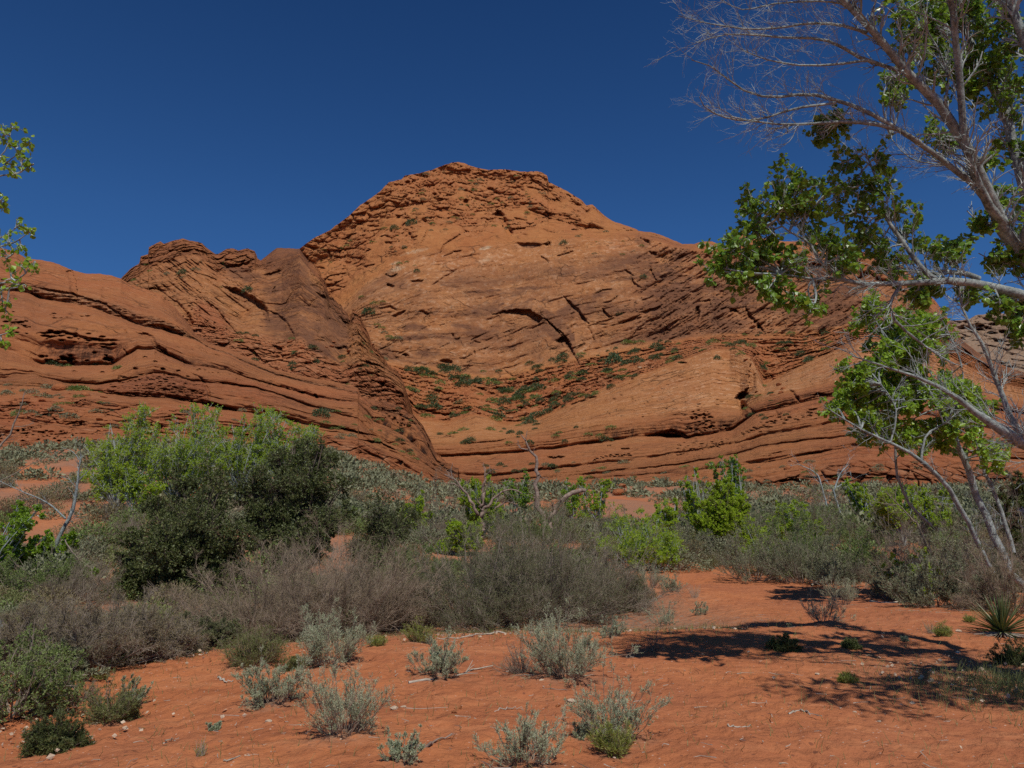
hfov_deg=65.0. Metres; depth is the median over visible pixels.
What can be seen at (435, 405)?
juniper
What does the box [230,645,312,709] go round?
sagebrush
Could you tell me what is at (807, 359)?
juniper
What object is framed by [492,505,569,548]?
desert shrub
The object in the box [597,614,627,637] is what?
sagebrush
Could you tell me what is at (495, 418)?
juniper
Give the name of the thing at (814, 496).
dry brush
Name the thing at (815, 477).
dead tree
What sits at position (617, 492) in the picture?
boulder
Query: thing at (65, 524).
bare tree
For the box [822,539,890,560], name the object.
desert shrub
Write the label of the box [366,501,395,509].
sagebrush
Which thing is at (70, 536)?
cottonwood tree
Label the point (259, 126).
sky
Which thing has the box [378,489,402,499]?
dry brush
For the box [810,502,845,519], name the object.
sagebrush
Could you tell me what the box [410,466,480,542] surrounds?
thicket shrub
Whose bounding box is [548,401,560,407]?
juniper
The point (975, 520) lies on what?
sagebrush
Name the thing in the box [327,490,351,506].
sagebrush
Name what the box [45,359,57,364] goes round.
juniper
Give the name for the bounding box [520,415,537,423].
juniper
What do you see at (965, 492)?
sagebrush
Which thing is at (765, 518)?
desert shrub
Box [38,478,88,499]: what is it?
sagebrush
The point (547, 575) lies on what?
thicket shrub
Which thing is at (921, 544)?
thicket shrub
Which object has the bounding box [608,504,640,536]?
desert shrub
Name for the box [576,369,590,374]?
juniper
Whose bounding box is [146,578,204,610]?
bitterbrush
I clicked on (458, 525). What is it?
cottonwood tree
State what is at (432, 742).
fallen branch
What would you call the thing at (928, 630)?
dry weed
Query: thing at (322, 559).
bitterbrush
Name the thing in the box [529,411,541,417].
juniper
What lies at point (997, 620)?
yucca
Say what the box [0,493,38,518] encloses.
bitterbrush
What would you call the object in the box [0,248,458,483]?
slickrock
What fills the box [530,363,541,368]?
juniper
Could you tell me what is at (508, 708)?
fallen branch
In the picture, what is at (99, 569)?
sagebrush
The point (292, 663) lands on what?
rabbitbrush
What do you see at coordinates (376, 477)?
undergrowth
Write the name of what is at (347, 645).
sagebrush
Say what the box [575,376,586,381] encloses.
juniper
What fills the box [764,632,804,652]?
desert shrub
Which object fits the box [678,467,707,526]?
cottonwood tree
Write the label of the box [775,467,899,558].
desert shrub
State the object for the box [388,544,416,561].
desert shrub
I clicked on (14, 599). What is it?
rabbitbrush
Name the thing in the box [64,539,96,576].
dead branch
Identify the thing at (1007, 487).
thicket shrub
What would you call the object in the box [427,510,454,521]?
sagebrush
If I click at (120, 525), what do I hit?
thicket shrub
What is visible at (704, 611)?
sagebrush
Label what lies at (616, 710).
sagebrush
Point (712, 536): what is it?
sagebrush
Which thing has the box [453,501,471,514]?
sagebrush
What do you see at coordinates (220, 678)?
fallen branch
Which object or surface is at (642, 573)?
sagebrush
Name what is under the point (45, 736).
desert shrub
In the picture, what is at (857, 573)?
bitterbrush
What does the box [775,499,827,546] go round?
cottonwood tree
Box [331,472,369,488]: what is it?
sagebrush
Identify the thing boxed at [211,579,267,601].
bitterbrush
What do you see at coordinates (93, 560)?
bitterbrush
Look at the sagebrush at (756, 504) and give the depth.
61.78 m
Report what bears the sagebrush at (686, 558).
on the ground at (740, 606)
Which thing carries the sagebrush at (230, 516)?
on the ground at (740, 606)
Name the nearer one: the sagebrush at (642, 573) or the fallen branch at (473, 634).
the fallen branch at (473, 634)
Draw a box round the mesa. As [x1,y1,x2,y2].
[950,313,1023,371]
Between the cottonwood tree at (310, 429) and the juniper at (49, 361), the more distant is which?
the juniper at (49, 361)
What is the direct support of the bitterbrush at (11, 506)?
on the ground at (740, 606)
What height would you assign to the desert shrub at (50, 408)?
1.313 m
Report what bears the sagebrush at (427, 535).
on the ground at (740, 606)
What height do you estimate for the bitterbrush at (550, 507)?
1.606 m
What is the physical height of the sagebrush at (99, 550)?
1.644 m
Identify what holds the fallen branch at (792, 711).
on the ground at (740, 606)
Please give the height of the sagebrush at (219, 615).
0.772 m
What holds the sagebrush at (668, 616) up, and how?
on the ground at (740, 606)
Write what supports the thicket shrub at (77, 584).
on the ground at (740, 606)
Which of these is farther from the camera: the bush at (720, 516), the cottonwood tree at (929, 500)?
the cottonwood tree at (929, 500)
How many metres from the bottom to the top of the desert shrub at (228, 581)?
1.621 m
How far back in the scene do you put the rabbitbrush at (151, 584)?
23.13 m
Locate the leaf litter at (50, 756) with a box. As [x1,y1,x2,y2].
[0,626,1023,767]
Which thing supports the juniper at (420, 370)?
on the mountain
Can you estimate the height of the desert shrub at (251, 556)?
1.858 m
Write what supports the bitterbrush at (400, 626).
on the ground at (740, 606)
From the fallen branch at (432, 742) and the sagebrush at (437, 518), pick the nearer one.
the fallen branch at (432, 742)
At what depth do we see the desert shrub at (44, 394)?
142.42 m
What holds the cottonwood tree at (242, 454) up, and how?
on the ground at (740, 606)
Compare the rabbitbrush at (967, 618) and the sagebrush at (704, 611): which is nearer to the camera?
the rabbitbrush at (967, 618)
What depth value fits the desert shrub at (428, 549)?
27.69 m
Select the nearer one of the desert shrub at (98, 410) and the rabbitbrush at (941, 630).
the rabbitbrush at (941, 630)
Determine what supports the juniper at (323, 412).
on the slickrock
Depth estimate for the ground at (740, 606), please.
8.40 m
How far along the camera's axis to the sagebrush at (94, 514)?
43.83 m
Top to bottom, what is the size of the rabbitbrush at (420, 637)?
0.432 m
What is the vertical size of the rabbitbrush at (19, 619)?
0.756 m
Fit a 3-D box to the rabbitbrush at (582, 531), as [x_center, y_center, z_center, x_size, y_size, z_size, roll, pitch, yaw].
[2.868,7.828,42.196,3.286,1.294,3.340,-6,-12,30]
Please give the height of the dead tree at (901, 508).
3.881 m
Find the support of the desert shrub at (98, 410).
on the slickrock
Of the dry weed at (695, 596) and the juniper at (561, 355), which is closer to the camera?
the dry weed at (695, 596)
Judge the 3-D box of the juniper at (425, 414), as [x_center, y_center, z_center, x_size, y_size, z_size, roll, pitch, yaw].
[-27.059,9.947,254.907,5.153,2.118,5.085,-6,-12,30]
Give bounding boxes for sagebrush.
[0,459,19,474]
[0,473,16,487]
[0,552,102,595]
[0,600,49,625]
[13,636,109,679]
[27,541,106,579]
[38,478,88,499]
[54,529,118,566]
[76,506,117,520]
[80,561,110,577]
[84,452,119,465]
[115,672,153,704]
[184,608,255,632]
[205,720,221,730]
[215,507,242,527]
[222,512,240,526]
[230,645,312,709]
[231,610,301,637]
[293,654,400,736]
[296,597,377,666]
[325,502,356,515]
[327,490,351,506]
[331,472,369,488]
[334,472,367,487]
[335,495,364,507]
[364,502,395,518]
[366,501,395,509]
[377,723,425,764]
[388,496,412,506]
[403,524,448,548]
[405,625,468,678]
[425,511,452,527]
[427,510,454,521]
[428,505,459,517]
[439,512,463,520]
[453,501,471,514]
[472,701,569,767]
[479,484,517,501]
[499,503,535,526]
[511,596,639,683]
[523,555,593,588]
[529,510,562,520]
[555,651,672,742]
[572,719,591,740]
[578,528,619,545]
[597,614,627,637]
[603,520,635,534]
[631,555,667,587]
[637,519,700,546]
[641,598,678,624]
[644,549,713,571]
[659,572,686,592]
[668,524,717,552]
[677,511,688,526]
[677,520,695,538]
[686,528,725,556]
[689,601,708,615]
[695,536,754,562]
[709,521,804,582]
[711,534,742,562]
[740,511,872,583]
[745,498,771,511]
[747,508,761,521]
[756,506,775,514]
[758,494,796,507]
[769,497,808,509]
[799,539,863,586]
[800,586,856,621]
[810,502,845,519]
[816,565,869,604]
[827,508,893,542]
[850,558,882,581]
[851,517,927,542]
[867,480,896,494]
[868,548,911,600]
[878,519,972,607]
[900,636,908,641]
[907,525,1019,607]
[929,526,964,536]
[933,489,972,501]
[934,505,976,519]
[935,491,967,503]
[953,511,995,527]
[954,487,990,498]
[958,508,990,515]
[959,496,994,505]
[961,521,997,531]
[962,501,992,509]
[984,486,1008,497]
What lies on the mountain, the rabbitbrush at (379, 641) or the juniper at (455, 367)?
the juniper at (455, 367)
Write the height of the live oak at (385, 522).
3.555 m
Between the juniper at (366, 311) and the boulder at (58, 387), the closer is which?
the boulder at (58, 387)
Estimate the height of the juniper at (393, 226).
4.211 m
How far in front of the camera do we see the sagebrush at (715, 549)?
34.45 m
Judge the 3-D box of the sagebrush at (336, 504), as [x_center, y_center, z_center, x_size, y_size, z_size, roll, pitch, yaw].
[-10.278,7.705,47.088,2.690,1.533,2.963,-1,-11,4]
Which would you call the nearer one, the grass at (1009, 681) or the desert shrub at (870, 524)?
the grass at (1009, 681)
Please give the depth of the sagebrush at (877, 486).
86.82 m
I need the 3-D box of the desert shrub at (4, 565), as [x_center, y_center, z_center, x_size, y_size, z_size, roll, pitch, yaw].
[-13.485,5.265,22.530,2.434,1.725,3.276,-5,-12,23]
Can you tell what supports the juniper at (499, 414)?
on the mountain
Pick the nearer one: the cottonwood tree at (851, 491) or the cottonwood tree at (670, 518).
the cottonwood tree at (670, 518)
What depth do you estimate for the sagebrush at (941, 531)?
42.65 m
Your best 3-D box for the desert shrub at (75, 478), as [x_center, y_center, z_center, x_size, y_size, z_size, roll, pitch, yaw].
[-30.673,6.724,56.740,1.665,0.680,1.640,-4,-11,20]
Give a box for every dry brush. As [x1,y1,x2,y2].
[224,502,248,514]
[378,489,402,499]
[383,472,402,481]
[493,494,509,502]
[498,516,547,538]
[787,486,810,497]
[800,489,829,500]
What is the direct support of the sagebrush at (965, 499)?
on the ground at (740, 606)
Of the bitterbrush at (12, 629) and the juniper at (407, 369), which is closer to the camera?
the bitterbrush at (12, 629)
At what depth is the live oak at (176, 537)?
23.39 m
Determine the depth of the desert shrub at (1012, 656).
10.46 m
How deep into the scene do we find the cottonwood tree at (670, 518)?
43.33 m
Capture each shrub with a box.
[0,390,14,394]
[0,511,15,531]
[0,541,94,599]
[0,598,22,621]
[0,618,89,722]
[15,703,96,759]
[19,546,126,603]
[23,388,39,393]
[36,392,53,397]
[39,383,52,388]
[47,404,62,411]
[56,401,73,404]
[59,412,79,418]
[60,519,124,550]
[64,475,87,482]
[67,493,156,541]
[75,385,92,390]
[88,408,104,412]
[95,578,138,600]
[107,515,138,526]
[108,480,178,548]
[109,504,156,530]
[193,553,270,602]
[224,541,296,591]
[248,570,333,603]
[324,548,397,596]
[339,513,368,532]
[363,510,567,633]
[367,544,423,588]
[384,537,468,581]
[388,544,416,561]
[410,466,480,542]
[434,492,642,628]
[456,547,545,583]
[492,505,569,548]
[502,503,687,621]
[534,543,588,555]
[545,513,579,528]
[575,506,631,562]
[591,497,688,568]
[592,547,657,612]
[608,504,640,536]
[622,508,682,571]
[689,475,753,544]
[719,496,827,575]
[733,514,798,564]
[744,492,797,533]
[752,500,801,526]
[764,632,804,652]
[767,465,859,542]
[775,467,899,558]
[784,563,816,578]
[810,500,887,543]
[818,512,889,581]
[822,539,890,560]
[834,485,937,583]
[840,636,863,650]
[868,491,1023,591]
[880,546,940,594]
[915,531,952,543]
[927,469,1023,583]
[932,527,989,552]
[942,508,1023,614]
[979,470,1023,592]
[983,635,1023,665]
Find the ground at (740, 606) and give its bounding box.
[0,446,1023,767]
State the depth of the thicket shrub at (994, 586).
16.08 m
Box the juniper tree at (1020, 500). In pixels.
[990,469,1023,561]
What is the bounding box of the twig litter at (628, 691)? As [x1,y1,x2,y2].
[7,600,1022,767]
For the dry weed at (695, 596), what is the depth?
21.80 m
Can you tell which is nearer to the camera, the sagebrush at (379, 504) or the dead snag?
the dead snag
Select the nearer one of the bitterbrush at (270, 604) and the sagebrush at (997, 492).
the bitterbrush at (270, 604)
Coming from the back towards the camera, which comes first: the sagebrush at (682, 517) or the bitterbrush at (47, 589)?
the sagebrush at (682, 517)
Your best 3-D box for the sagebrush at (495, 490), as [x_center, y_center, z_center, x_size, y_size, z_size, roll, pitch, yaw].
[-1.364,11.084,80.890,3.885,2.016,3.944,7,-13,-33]
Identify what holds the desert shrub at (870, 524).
on the ground at (740, 606)
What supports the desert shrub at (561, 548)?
on the ground at (740, 606)
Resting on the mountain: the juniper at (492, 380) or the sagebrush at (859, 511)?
the juniper at (492, 380)
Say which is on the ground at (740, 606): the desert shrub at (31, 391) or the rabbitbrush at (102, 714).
the rabbitbrush at (102, 714)
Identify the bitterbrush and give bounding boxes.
[0,461,29,478]
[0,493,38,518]
[0,498,30,514]
[0,582,207,674]
[0,585,37,604]
[0,588,94,672]
[4,482,67,509]
[17,579,87,615]
[48,519,104,535]
[58,552,112,576]
[65,674,103,705]
[80,496,140,521]
[101,600,214,659]
[138,534,366,642]
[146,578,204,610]
[171,610,241,652]
[191,501,452,641]
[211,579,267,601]
[305,550,331,564]
[333,535,458,634]
[349,489,372,502]
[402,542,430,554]
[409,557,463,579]
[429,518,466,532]
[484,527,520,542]
[492,639,541,674]
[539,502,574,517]
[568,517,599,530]
[643,632,665,652]
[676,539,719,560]
[825,546,871,581]
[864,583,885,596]
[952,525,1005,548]
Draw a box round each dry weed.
[192,733,207,756]
[684,583,700,597]
[922,620,935,633]
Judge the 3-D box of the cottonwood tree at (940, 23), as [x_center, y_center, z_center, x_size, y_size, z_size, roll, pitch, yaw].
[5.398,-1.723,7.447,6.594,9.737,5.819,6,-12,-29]
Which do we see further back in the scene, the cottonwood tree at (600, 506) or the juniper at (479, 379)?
the juniper at (479, 379)
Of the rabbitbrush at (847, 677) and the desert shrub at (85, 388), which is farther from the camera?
the desert shrub at (85, 388)
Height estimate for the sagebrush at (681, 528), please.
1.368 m
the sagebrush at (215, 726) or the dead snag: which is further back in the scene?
the dead snag
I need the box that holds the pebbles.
[5,588,971,766]
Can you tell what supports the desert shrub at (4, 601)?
on the ground at (740, 606)
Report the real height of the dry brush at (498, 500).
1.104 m
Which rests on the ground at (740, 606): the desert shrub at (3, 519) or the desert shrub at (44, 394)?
the desert shrub at (3, 519)
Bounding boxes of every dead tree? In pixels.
[440,463,523,539]
[547,487,585,540]
[788,450,829,506]
[825,455,870,512]
[860,478,929,549]
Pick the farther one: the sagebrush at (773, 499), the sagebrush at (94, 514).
the sagebrush at (773, 499)
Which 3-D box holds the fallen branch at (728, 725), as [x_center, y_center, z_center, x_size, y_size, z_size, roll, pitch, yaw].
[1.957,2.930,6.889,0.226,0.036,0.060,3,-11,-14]
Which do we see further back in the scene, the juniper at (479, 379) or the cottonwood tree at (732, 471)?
the juniper at (479, 379)
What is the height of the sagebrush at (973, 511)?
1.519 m
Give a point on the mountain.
(476, 294)
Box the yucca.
[960,590,1023,638]
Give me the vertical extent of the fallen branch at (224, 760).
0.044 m
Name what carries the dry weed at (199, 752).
on the ground at (740, 606)
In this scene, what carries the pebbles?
on the ground at (740, 606)
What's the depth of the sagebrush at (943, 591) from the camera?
17.43 m
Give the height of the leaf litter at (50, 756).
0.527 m
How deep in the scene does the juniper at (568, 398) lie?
246.53 m
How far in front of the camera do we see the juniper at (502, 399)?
271.57 m
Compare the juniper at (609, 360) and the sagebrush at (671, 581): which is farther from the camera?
the juniper at (609, 360)
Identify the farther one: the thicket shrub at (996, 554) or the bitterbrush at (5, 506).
the bitterbrush at (5, 506)
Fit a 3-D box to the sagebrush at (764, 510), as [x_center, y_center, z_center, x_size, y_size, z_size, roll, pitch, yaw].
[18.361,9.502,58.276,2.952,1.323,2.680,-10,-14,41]
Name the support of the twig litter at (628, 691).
on the ground at (740, 606)
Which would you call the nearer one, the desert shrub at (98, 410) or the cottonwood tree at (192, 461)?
the cottonwood tree at (192, 461)
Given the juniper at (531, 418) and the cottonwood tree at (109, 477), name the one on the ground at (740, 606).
the cottonwood tree at (109, 477)
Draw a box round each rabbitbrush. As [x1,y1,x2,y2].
[0,589,53,611]
[2,594,29,609]
[2,610,47,627]
[77,667,156,725]
[92,670,106,679]
[95,522,123,535]
[97,538,142,568]
[108,651,145,665]
[108,699,142,720]
[114,590,190,623]
[130,566,191,601]
[187,593,258,629]
[208,620,290,670]
[274,653,311,671]
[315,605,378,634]
[330,521,352,534]
[365,634,387,645]
[400,615,438,642]
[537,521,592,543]
[585,716,635,758]
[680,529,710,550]
[698,549,718,567]
[836,671,859,683]
[931,618,954,636]
[963,614,977,622]
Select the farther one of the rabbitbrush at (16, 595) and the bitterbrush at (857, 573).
the bitterbrush at (857, 573)
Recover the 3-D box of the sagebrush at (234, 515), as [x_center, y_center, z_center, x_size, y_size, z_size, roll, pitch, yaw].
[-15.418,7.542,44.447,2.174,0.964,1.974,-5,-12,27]
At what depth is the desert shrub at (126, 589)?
23.13 m
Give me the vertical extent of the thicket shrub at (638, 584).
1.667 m
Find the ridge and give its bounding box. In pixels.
[121,238,412,414]
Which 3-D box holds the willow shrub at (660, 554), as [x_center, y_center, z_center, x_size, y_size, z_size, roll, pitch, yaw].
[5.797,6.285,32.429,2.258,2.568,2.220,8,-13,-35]
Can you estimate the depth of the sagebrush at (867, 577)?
25.83 m
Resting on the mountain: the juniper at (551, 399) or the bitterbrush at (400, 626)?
the juniper at (551, 399)
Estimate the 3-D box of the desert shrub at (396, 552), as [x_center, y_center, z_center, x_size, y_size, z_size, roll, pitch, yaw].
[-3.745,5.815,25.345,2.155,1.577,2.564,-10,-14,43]
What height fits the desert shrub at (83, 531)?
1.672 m
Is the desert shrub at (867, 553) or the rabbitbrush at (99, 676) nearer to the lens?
the rabbitbrush at (99, 676)
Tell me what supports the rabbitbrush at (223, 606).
on the ground at (740, 606)
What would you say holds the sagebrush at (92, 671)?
on the ground at (740, 606)
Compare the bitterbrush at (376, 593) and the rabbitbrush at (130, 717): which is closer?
the rabbitbrush at (130, 717)
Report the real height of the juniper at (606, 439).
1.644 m
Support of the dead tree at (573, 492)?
on the ground at (740, 606)
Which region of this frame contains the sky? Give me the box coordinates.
[0,0,1023,320]
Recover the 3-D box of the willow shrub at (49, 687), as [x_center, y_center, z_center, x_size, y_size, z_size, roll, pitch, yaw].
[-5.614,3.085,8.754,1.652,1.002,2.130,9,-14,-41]
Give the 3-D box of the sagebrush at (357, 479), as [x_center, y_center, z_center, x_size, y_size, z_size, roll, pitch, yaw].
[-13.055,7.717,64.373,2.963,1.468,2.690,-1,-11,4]
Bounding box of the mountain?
[300,162,1023,487]
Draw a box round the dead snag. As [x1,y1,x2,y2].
[517,433,550,543]
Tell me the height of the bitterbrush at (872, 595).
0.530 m
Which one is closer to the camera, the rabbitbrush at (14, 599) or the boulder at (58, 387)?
the rabbitbrush at (14, 599)
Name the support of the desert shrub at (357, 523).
on the ground at (740, 606)
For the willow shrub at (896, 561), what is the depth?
21.28 m
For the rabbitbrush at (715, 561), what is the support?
on the ground at (740, 606)
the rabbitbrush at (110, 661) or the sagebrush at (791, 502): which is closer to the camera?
the rabbitbrush at (110, 661)
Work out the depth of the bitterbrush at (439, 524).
44.35 m
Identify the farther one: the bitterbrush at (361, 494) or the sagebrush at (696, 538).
the bitterbrush at (361, 494)
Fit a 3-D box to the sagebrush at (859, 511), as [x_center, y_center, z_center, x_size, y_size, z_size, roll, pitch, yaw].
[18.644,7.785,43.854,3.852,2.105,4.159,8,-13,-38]
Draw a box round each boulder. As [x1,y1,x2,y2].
[51,384,67,390]
[80,392,90,395]
[612,489,626,495]
[616,483,625,487]
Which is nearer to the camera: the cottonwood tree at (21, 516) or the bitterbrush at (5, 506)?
the cottonwood tree at (21, 516)
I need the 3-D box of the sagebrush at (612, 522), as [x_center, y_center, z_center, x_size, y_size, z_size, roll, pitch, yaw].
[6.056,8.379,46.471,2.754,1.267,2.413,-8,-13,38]
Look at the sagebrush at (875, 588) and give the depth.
21.46 m
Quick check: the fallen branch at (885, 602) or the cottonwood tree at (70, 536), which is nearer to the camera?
the fallen branch at (885, 602)
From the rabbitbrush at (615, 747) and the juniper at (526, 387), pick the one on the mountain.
the juniper at (526, 387)
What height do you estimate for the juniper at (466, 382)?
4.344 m
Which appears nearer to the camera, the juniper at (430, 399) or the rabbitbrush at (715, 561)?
the rabbitbrush at (715, 561)
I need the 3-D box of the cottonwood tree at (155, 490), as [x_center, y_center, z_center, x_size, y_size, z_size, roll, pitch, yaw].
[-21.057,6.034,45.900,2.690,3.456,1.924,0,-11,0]
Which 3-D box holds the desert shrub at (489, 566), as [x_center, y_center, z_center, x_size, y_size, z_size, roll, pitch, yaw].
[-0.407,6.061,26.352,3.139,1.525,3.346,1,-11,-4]
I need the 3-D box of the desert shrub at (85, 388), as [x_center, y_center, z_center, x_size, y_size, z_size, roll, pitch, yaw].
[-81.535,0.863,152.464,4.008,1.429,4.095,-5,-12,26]
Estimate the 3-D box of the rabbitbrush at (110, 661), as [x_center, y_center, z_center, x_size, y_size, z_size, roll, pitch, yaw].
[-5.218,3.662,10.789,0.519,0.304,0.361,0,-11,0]
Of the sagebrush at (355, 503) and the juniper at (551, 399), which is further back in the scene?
the juniper at (551, 399)
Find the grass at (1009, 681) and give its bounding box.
[4,608,1023,767]
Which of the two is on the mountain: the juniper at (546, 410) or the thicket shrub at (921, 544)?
the juniper at (546, 410)
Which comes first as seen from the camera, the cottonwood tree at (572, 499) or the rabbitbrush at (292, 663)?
the rabbitbrush at (292, 663)
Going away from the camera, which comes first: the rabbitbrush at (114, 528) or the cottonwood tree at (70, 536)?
the cottonwood tree at (70, 536)
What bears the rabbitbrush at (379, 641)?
on the ground at (740, 606)
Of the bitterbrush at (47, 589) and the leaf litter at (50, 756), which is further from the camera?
the bitterbrush at (47, 589)
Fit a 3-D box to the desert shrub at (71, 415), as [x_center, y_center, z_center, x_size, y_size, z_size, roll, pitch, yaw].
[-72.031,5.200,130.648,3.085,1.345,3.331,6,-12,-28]
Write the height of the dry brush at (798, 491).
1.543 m
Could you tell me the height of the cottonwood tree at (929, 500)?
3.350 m
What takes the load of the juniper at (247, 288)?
on the ridge
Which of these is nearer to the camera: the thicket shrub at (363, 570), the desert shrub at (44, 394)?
the thicket shrub at (363, 570)
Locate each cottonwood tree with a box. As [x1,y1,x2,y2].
[0,122,39,667]
[0,499,54,584]
[30,529,79,574]
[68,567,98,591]
[79,401,176,512]
[118,461,168,514]
[140,401,231,496]
[201,404,292,499]
[247,402,326,480]
[399,490,432,537]
[435,516,484,554]
[457,474,505,534]
[502,471,532,512]
[559,477,582,518]
[573,476,614,526]
[645,0,1023,527]
[651,497,684,536]
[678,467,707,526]
[705,454,747,497]
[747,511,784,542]
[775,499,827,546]
[817,288,1023,589]
[842,477,871,520]
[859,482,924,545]
[908,483,952,533]
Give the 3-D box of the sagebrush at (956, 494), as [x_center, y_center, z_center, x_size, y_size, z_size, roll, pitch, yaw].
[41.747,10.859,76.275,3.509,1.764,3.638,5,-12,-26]
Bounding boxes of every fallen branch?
[217,675,232,682]
[223,754,257,761]
[408,660,492,683]
[415,733,453,748]
[438,627,504,639]
[494,706,522,711]
[727,724,750,727]
[788,709,809,714]
[869,600,934,602]
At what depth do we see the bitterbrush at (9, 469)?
58.75 m
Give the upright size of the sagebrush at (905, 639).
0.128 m
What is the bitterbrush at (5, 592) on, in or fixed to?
on the ground at (740, 606)
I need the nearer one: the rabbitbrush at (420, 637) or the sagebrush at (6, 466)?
the rabbitbrush at (420, 637)
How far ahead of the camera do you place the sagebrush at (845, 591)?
19.47 m
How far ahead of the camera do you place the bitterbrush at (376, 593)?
16.19 m
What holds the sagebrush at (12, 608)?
on the ground at (740, 606)
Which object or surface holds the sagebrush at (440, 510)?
on the ground at (740, 606)
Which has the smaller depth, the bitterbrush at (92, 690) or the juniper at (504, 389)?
the bitterbrush at (92, 690)
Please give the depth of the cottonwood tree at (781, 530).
39.26 m
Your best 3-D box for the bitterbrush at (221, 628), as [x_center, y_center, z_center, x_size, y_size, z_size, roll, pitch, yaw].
[-4.609,3.735,12.219,1.470,0.611,1.082,-6,-12,29]
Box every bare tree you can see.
[0,389,63,480]
[0,443,102,563]
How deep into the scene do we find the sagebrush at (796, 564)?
27.20 m
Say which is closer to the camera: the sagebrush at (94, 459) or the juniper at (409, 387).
the sagebrush at (94, 459)
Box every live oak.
[101,457,266,606]
[227,432,360,574]
[343,486,424,569]
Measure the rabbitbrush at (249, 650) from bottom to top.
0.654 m
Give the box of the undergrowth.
[0,435,1022,539]
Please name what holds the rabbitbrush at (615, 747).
on the ground at (740, 606)
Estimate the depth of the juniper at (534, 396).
269.07 m
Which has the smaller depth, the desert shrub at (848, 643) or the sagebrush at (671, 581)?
the desert shrub at (848, 643)
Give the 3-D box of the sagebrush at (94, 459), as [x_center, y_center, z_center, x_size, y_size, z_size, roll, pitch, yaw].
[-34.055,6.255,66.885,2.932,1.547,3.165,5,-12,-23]
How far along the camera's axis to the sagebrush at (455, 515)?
52.79 m
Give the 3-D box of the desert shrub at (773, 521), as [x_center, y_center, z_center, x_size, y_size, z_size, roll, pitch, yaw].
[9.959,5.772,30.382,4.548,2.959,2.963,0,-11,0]
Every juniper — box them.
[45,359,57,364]
[176,269,187,274]
[241,285,252,292]
[307,344,318,349]
[312,407,330,417]
[361,306,374,314]
[390,224,399,229]
[403,366,416,371]
[405,218,416,224]
[405,386,419,392]
[413,403,427,409]
[415,366,428,373]
[421,396,437,402]
[421,412,434,416]
[427,401,443,408]
[445,364,462,371]
[449,374,463,379]
[454,378,473,386]
[464,435,476,442]
[473,375,483,383]
[485,379,500,385]
[489,415,502,420]
[493,410,506,417]
[498,386,513,392]
[498,397,509,401]
[515,385,530,393]
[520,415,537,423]
[529,393,541,399]
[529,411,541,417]
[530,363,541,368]
[533,384,545,389]
[541,407,552,414]
[548,397,559,401]
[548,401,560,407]
[555,352,568,358]
[562,396,573,402]
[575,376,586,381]
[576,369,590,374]
[598,435,613,440]
[604,351,622,364]
[626,349,638,354]
[632,356,644,362]
[648,342,660,347]
[671,354,683,359]
[706,338,719,342]
[794,350,805,355]
[802,356,812,361]
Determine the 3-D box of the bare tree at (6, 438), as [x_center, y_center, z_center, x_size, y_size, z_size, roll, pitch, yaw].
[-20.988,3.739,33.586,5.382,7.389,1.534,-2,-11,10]
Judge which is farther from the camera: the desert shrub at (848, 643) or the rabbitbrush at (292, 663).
the desert shrub at (848, 643)
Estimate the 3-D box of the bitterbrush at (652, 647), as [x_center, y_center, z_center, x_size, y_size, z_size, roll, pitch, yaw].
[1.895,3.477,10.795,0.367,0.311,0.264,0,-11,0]
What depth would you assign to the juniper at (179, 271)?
302.48 m
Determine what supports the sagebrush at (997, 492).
on the ground at (740, 606)
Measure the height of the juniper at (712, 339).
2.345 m
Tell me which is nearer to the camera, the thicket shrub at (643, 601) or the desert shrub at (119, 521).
the thicket shrub at (643, 601)
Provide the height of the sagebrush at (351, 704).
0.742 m
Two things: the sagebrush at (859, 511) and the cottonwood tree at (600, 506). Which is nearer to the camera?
the sagebrush at (859, 511)
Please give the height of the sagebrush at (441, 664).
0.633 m
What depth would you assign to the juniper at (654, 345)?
292.12 m
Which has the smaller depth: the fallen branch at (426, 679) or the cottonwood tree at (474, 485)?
the fallen branch at (426, 679)
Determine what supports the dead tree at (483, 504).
on the ground at (740, 606)
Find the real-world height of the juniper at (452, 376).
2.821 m
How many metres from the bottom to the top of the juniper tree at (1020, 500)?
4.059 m
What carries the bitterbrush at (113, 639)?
on the ground at (740, 606)
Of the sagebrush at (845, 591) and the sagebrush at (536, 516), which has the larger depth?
the sagebrush at (536, 516)
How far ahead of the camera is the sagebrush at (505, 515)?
49.41 m
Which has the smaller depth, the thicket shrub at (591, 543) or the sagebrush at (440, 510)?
the thicket shrub at (591, 543)
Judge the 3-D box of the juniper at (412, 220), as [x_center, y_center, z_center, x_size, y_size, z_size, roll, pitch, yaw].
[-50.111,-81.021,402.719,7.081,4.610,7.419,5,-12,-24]

